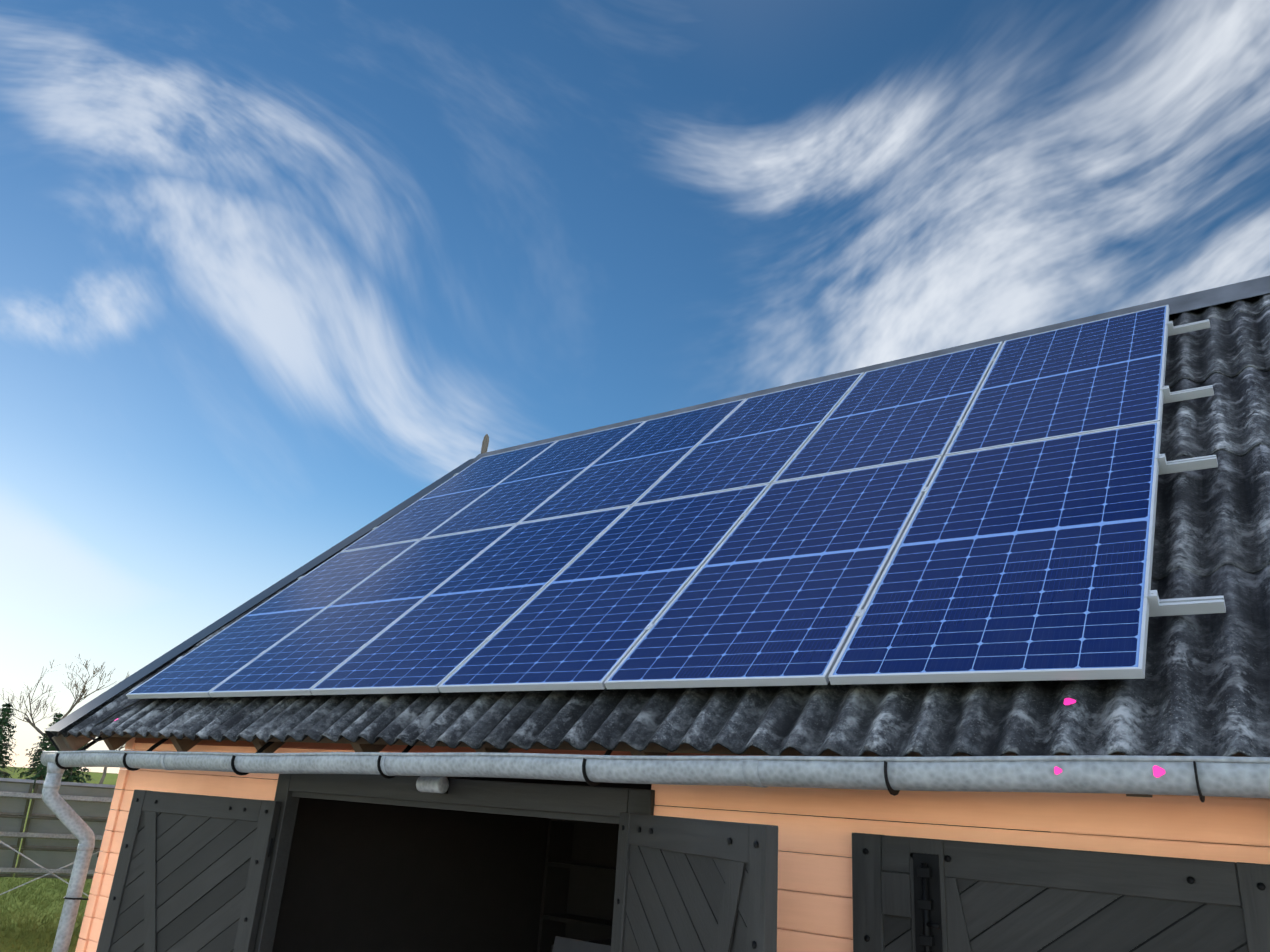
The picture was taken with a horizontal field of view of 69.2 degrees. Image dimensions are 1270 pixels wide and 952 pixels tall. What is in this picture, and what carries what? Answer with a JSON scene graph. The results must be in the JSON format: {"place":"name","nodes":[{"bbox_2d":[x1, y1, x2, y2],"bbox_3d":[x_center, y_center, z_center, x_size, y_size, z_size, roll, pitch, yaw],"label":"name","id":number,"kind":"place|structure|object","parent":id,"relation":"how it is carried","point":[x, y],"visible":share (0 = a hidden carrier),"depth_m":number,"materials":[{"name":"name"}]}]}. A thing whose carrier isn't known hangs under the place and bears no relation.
{"place":"outdoors","nodes":[
{"label":"outdoors","id":0,"kind":"place"},
{"bbox_2d":[0,766,117,951],"bbox_3d":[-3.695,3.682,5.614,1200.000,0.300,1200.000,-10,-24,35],"label":"ground grass","id":1,"kind":"structure","parent":0,"point":[110,779],"depth_m":12.69,"materials":[{"name":"green plant"}]},
{"bbox_2d":[0,703,18,777],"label":"spruce tree","id":2,"kind":"object","parent":1,"relation":"on","point":[6,716],"visible":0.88,"depth_m":64.29,"materials":[{"name":"green plant"}]},
{"bbox_2d":[16,712,72,788],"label":"spruce tree","id":3,"kind":"object","parent":1,"relation":"on","point":[41,770],"visible":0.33,"depth_m":63.16,"materials":[{"name":"green plant"}]},
{"bbox_2d":[0,866,92,951],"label":"grass tufts","id":4,"kind":"object","parent":1,"relation":"on","point":[56,914],"visible":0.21,"depth_m":11.91,"materials":[{"name":"green plant"}]},
{"bbox_2d":[0,840,99,896],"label":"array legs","id":5,"kind":"object","parent":1,"relation":"on","point":[52,873],"visible":0.02,"depth_m":9.61,"materials":[{"name":"metal"}]},
{"bbox_2d":[0,791,111,874],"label":"ground array purlins","id":6,"kind":"object","parent":5,"relation":"on","point":[38,796],"visible":0.1,"depth_m":10.36,"materials":[{"name":"metal"}]},
{"bbox_2d":[0,778,123,878],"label":"array modules","id":7,"kind":"object","parent":6,"relation":"on","point":[49,853],"visible":0.25,"depth_m":10.40,"materials":[{"name":"black metal"}]},
{"bbox_2d":[0,654,128,741],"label":"birch tree","id":8,"kind":"object","parent":1,"relation":"on","point":[27,719],"visible":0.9,"depth_m":67.10,"materials":[{"name":"brown plant"}]},
{"bbox_2d":[61,743,95,783],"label":"spruce tree","id":9,"kind":"object","parent":1,"relation":"on","point":[71,778],"visible":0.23,"depth_m":68.88,"materials":[{"name":"green plant"}]},
{"bbox_2d":[99,743,130,783],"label":"birch tree","id":10,"kind":"object","parent":1,"relation":"on","point":[105,770],"visible":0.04,"depth_m":100.01,"materials":[{"name":"grey plant"}]},
{"bbox_2d":[52,734,95,750],"bbox_3d":[-2.913,0.946,8.358,0.101,0.172,4.726,-11,19,37],"label":"soffit board","id":11,"kind":"object","parent":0,"point":[68,743],"visible":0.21,"depth_m":6.60,"materials":[{"name":"brown wood"}]},
{"bbox_2d":[268,838,942,951],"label":"hardware door","id":12,"kind":"structure","parent":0,"point":[927,910],"depth_m":3.12,"materials":[{"name":"black metal"}]},
{"bbox_2d":[0,0,1269,773],"label":"sky","id":13,"kind":"structure","parent":0,"point":[273,272],"materials":[{"name":"blue"}]},
{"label":"barn floor","id":14,"kind":"structure","parent":0,"visible":0},
{"bbox_2d":[552,936,610,951],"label":"leaning sheet","id":15,"kind":"object","parent":14,"relation":"on","point":[562,944],"visible":0.75,"depth_m":5.74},
{"bbox_2d":[132,751,1269,846],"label":"barn walls","id":16,"kind":"structure","parent":14,"relation":"on","point":[1050,832],"depth_m":7.44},
{"bbox_2d":[42,762,94,951],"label":"downpipe","id":17,"kind":"object","parent":16,"relation":"attached to","point":[67,815],"visible":0.96,"depth_m":6.29,"materials":[{"name":"metal"}]},
{"bbox_2d":[64,896,88,899],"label":"downpipe straps","id":18,"kind":"object","parent":16,"relation":"attached to","point":[81,898],"visible":0.75,"depth_m":6.24,"materials":[{"name":"black metal"}]},
{"bbox_2d":[75,738,135,951],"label":"corner trim","id":19,"kind":"structure","parent":16,"relation":"attached to","point":[95,889],"depth_m":6.33,"materials":[{"name":"orange wood"}]},
{"bbox_2d":[135,738,768,755],"bbox_3d":[0.581,1.115,3.697,10.440,0.090,0.042,-10,-24,35],"label":"barn wall plate","id":20,"kind":"object","parent":16,"relation":"on","point":[386,748],"visible":0.03,"depth_m":4.91,"materials":[{"name":"orange wood"}]},
{"bbox_2d":[253,774,661,951],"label":"door frame","id":21,"kind":"object","parent":16,"relation":"attached to","point":[584,803],"visible":0.54,"depth_m":4.67,"materials":[{"name":"grey wood"}]},
{"bbox_2d":[96,790,280,951],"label":"door leaf","id":22,"kind":"object","parent":21,"relation":"attached to","point":[191,873],"visible":1,"depth_m":5.43,"materials":[{"name":"grey wood"}]},
{"bbox_2d":[416,776,449,793],"bbox_3d":[-1.013,1.551,4.630,0.180,0.082,0.111,-10,-24,35],"label":"outdoor lamp","id":23,"kind":"object","parent":21,"relation":"attached to","point":[434,784],"visible":1,"depth_m":4.58,"materials":[{"name":"metal"}]},
{"bbox_2d":[611,812,777,951],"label":"door leaf","id":24,"kind":"object","parent":21,"relation":"attached to","point":[690,885],"visible":1,"depth_m":3.24,"materials":[{"name":"black wood"}]},
{"bbox_2d":[852,833,1269,951],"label":"closed door","id":25,"kind":"structure","parent":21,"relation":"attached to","point":[1006,898],"depth_m":2.91,"materials":[{"name":"black wood"}]},
{"bbox_2d":[881,838,947,951],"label":"door latch","id":26,"kind":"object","parent":25,"relation":"attached to","point":[897,891],"depth_m":3.19,"materials":[{"name":"black metal"}]},
{"bbox_2d":[49,293,1269,756],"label":"corrugated roof sheets","id":27,"kind":"object","parent":16,"relation":"attached to","point":[1201,687],"visible":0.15,"depth_m":3.60,"materials":[{"name":"grey concrete"}]},
{"bbox_2d":[86,698,147,741],"bbox_3d":[-3.425,1.648,6.444,0.605,0.454,0.279,4,-20,0],"label":"pv cable","id":28,"kind":"object","parent":27,"relation":"attached to","point":[111,715],"visible":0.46,"depth_m":6.34,"materials":[{"name":"black rubber"}]},
{"bbox_2d":[44,458,473,750],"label":"roof verge trim","id":29,"kind":"structure","parent":27,"relation":"attached to","point":[90,706],"depth_m":7.65,"materials":[{"name":"grey metal"}]},
{"bbox_2d":[481,434,488,453],"bbox_3d":[-1.636,-0.344,10.054,0.078,0.245,0.024,-6,-22,36],"label":"roof finial","id":30,"kind":"object","parent":27,"relation":"on","point":[485,443],"visible":0.78,"depth_m":10.04,"materials":[{"name":"grey metal"}]},
{"bbox_2d":[55,737,1204,801],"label":"gutter brackets","id":31,"kind":"object","parent":27,"relation":"attached to","point":[587,780],"visible":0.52,"depth_m":4.40,"materials":[{"name":"black metal"}]},
{"bbox_2d":[40,750,1269,798],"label":"gutter","id":32,"kind":"object","parent":31,"relation":"on","point":[1225,776],"visible":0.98,"depth_m":3.18,"materials":[{"name":"grey metal"}]},
{"bbox_2d":[114,698,1164,777],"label":"paint marks","id":33,"kind":"object","parent":27,"relation":"attached to","point":[1158,771],"visible":1,"depth_m":2.68,"materials":[{"name":"pink paint"}]},
{"bbox_2d":[176,319,1225,660],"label":"mounting rails","id":34,"kind":"object","parent":27,"relation":"attached to","point":[1192,605],"visible":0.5,"depth_m":4.02,"materials":[{"name":"silver metal"}]},
{"bbox_2d":[126,540,419,698],"bbox_3d":[-2.626,1.030,6.902,1.036,0.035,2.056,-10,19,35],"label":"solar module","id":35,"kind":"object","parent":34,"relation":"attached to","point":[204,669],"visible":0.85,"depth_m":6.73,"materials":[{"name":"blue glass"}]},
{"bbox_2d":[209,524,515,696],"bbox_3d":[-1.776,0.875,6.305,1.036,0.035,2.056,-10,19,35],"label":"solar module","id":36,"kind":"object","parent":34,"relation":"attached to","point":[307,656],"visible":0.79,"depth_m":6.12,"materials":[{"name":"blue glass"}]},
{"bbox_2d":[341,440,557,551],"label":"solar module","id":37,"kind":"object","parent":34,"relation":"attached to","point":[428,513],"visible":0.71,"depth_m":8.39,"materials":[{"name":"blue glass"}]},
{"bbox_2d":[310,506,630,694],"bbox_3d":[-0.926,0.721,5.708,1.036,0.035,2.056,-10,19,35],"label":"solar module","id":38,"kind":"object","parent":34,"relation":"attached to","point":[434,640],"visible":0.85,"depth_m":5.50,"materials":[{"name":"blue glass"}]},
{"bbox_2d":[422,421,644,538],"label":"solar module","id":39,"kind":"object","parent":34,"relation":"attached to","point":[523,492],"visible":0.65,"depth_m":7.78,"materials":[{"name":"blue glass"}]},
{"bbox_2d":[438,484,769,692],"bbox_3d":[-0.076,0.566,5.112,1.036,0.035,2.056,-10,19,35],"label":"solar module","id":40,"kind":"object","parent":34,"relation":"attached to","point":[588,614],"visible":0.88,"depth_m":4.88,"materials":[{"name":"blue glass"}]},
{"bbox_2d":[519,399,745,523],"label":"solar module","id":41,"kind":"object","parent":34,"relation":"attached to","point":[633,467],"visible":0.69,"depth_m":7.18,"materials":[{"name":"blue glass"}]},
{"bbox_2d":[633,372,863,504],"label":"solar module","id":42,"kind":"object","parent":34,"relation":"attached to","point":[755,441],"visible":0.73,"depth_m":6.57,"materials":[{"name":"blue glass"}]},
{"bbox_2d":[604,456,941,688],"bbox_3d":[0.774,0.411,4.515,1.036,0.035,2.056,-10,19,35],"label":"solar module","id":43,"kind":"object","parent":34,"relation":"attached to","point":[778,588],"visible":0.85,"depth_m":4.26,"materials":[{"name":"blue glass"}]},
{"bbox_2d":[773,342,1002,482],"bbox_3d":[1.748,-0.450,6.126,1.036,0.035,2.056,-10,19,35],"label":"solar module","id":44,"kind":"object","parent":34,"relation":"attached to","point":[909,411],"visible":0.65,"depth_m":5.96,"materials":[{"name":"blue glass"}]},
{"bbox_2d":[828,421,1160,684],"bbox_3d":[1.624,0.256,3.918,1.036,0.035,2.056,-10,19,35],"label":"solar module","id":45,"kind":"object","parent":34,"relation":"attached to","point":[1030,561],"visible":0.96,"depth_m":3.63,"materials":[{"name":"blue glass"}]},
{"bbox_2d":[945,305,1169,454],"bbox_3d":[2.598,-0.605,5.529,1.036,0.035,2.056,-10,19,35],"label":"solar module","id":46,"kind":"object","parent":34,"relation":"attached to","point":[1100,375],"visible":0.85,"depth_m":5.34,"materials":[{"name":"blue glass"}]},
{"bbox_2d":[467,276,1269,465],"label":"roof ridge cap","id":47,"kind":"object","parent":27,"relation":"on","point":[1224,294],"visible":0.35,"depth_m":6.79,"materials":[{"name":"grey metal"}]},
{"bbox_2d":[80,733,1247,796],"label":"roof rafters and battens","id":48,"kind":"object","parent":16,"relation":"on","point":[184,744],"visible":0.08,"depth_m":4.19,"materials":[{"name":"brown wood"}]},
{"bbox_2d":[86,743,1269,951],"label":"barn wall planks","id":49,"kind":"object","parent":16,"relation":"attached to","point":[814,904],"visible":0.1,"depth_m":3.37,"materials":[{"name":"orange wood"}]}
]}

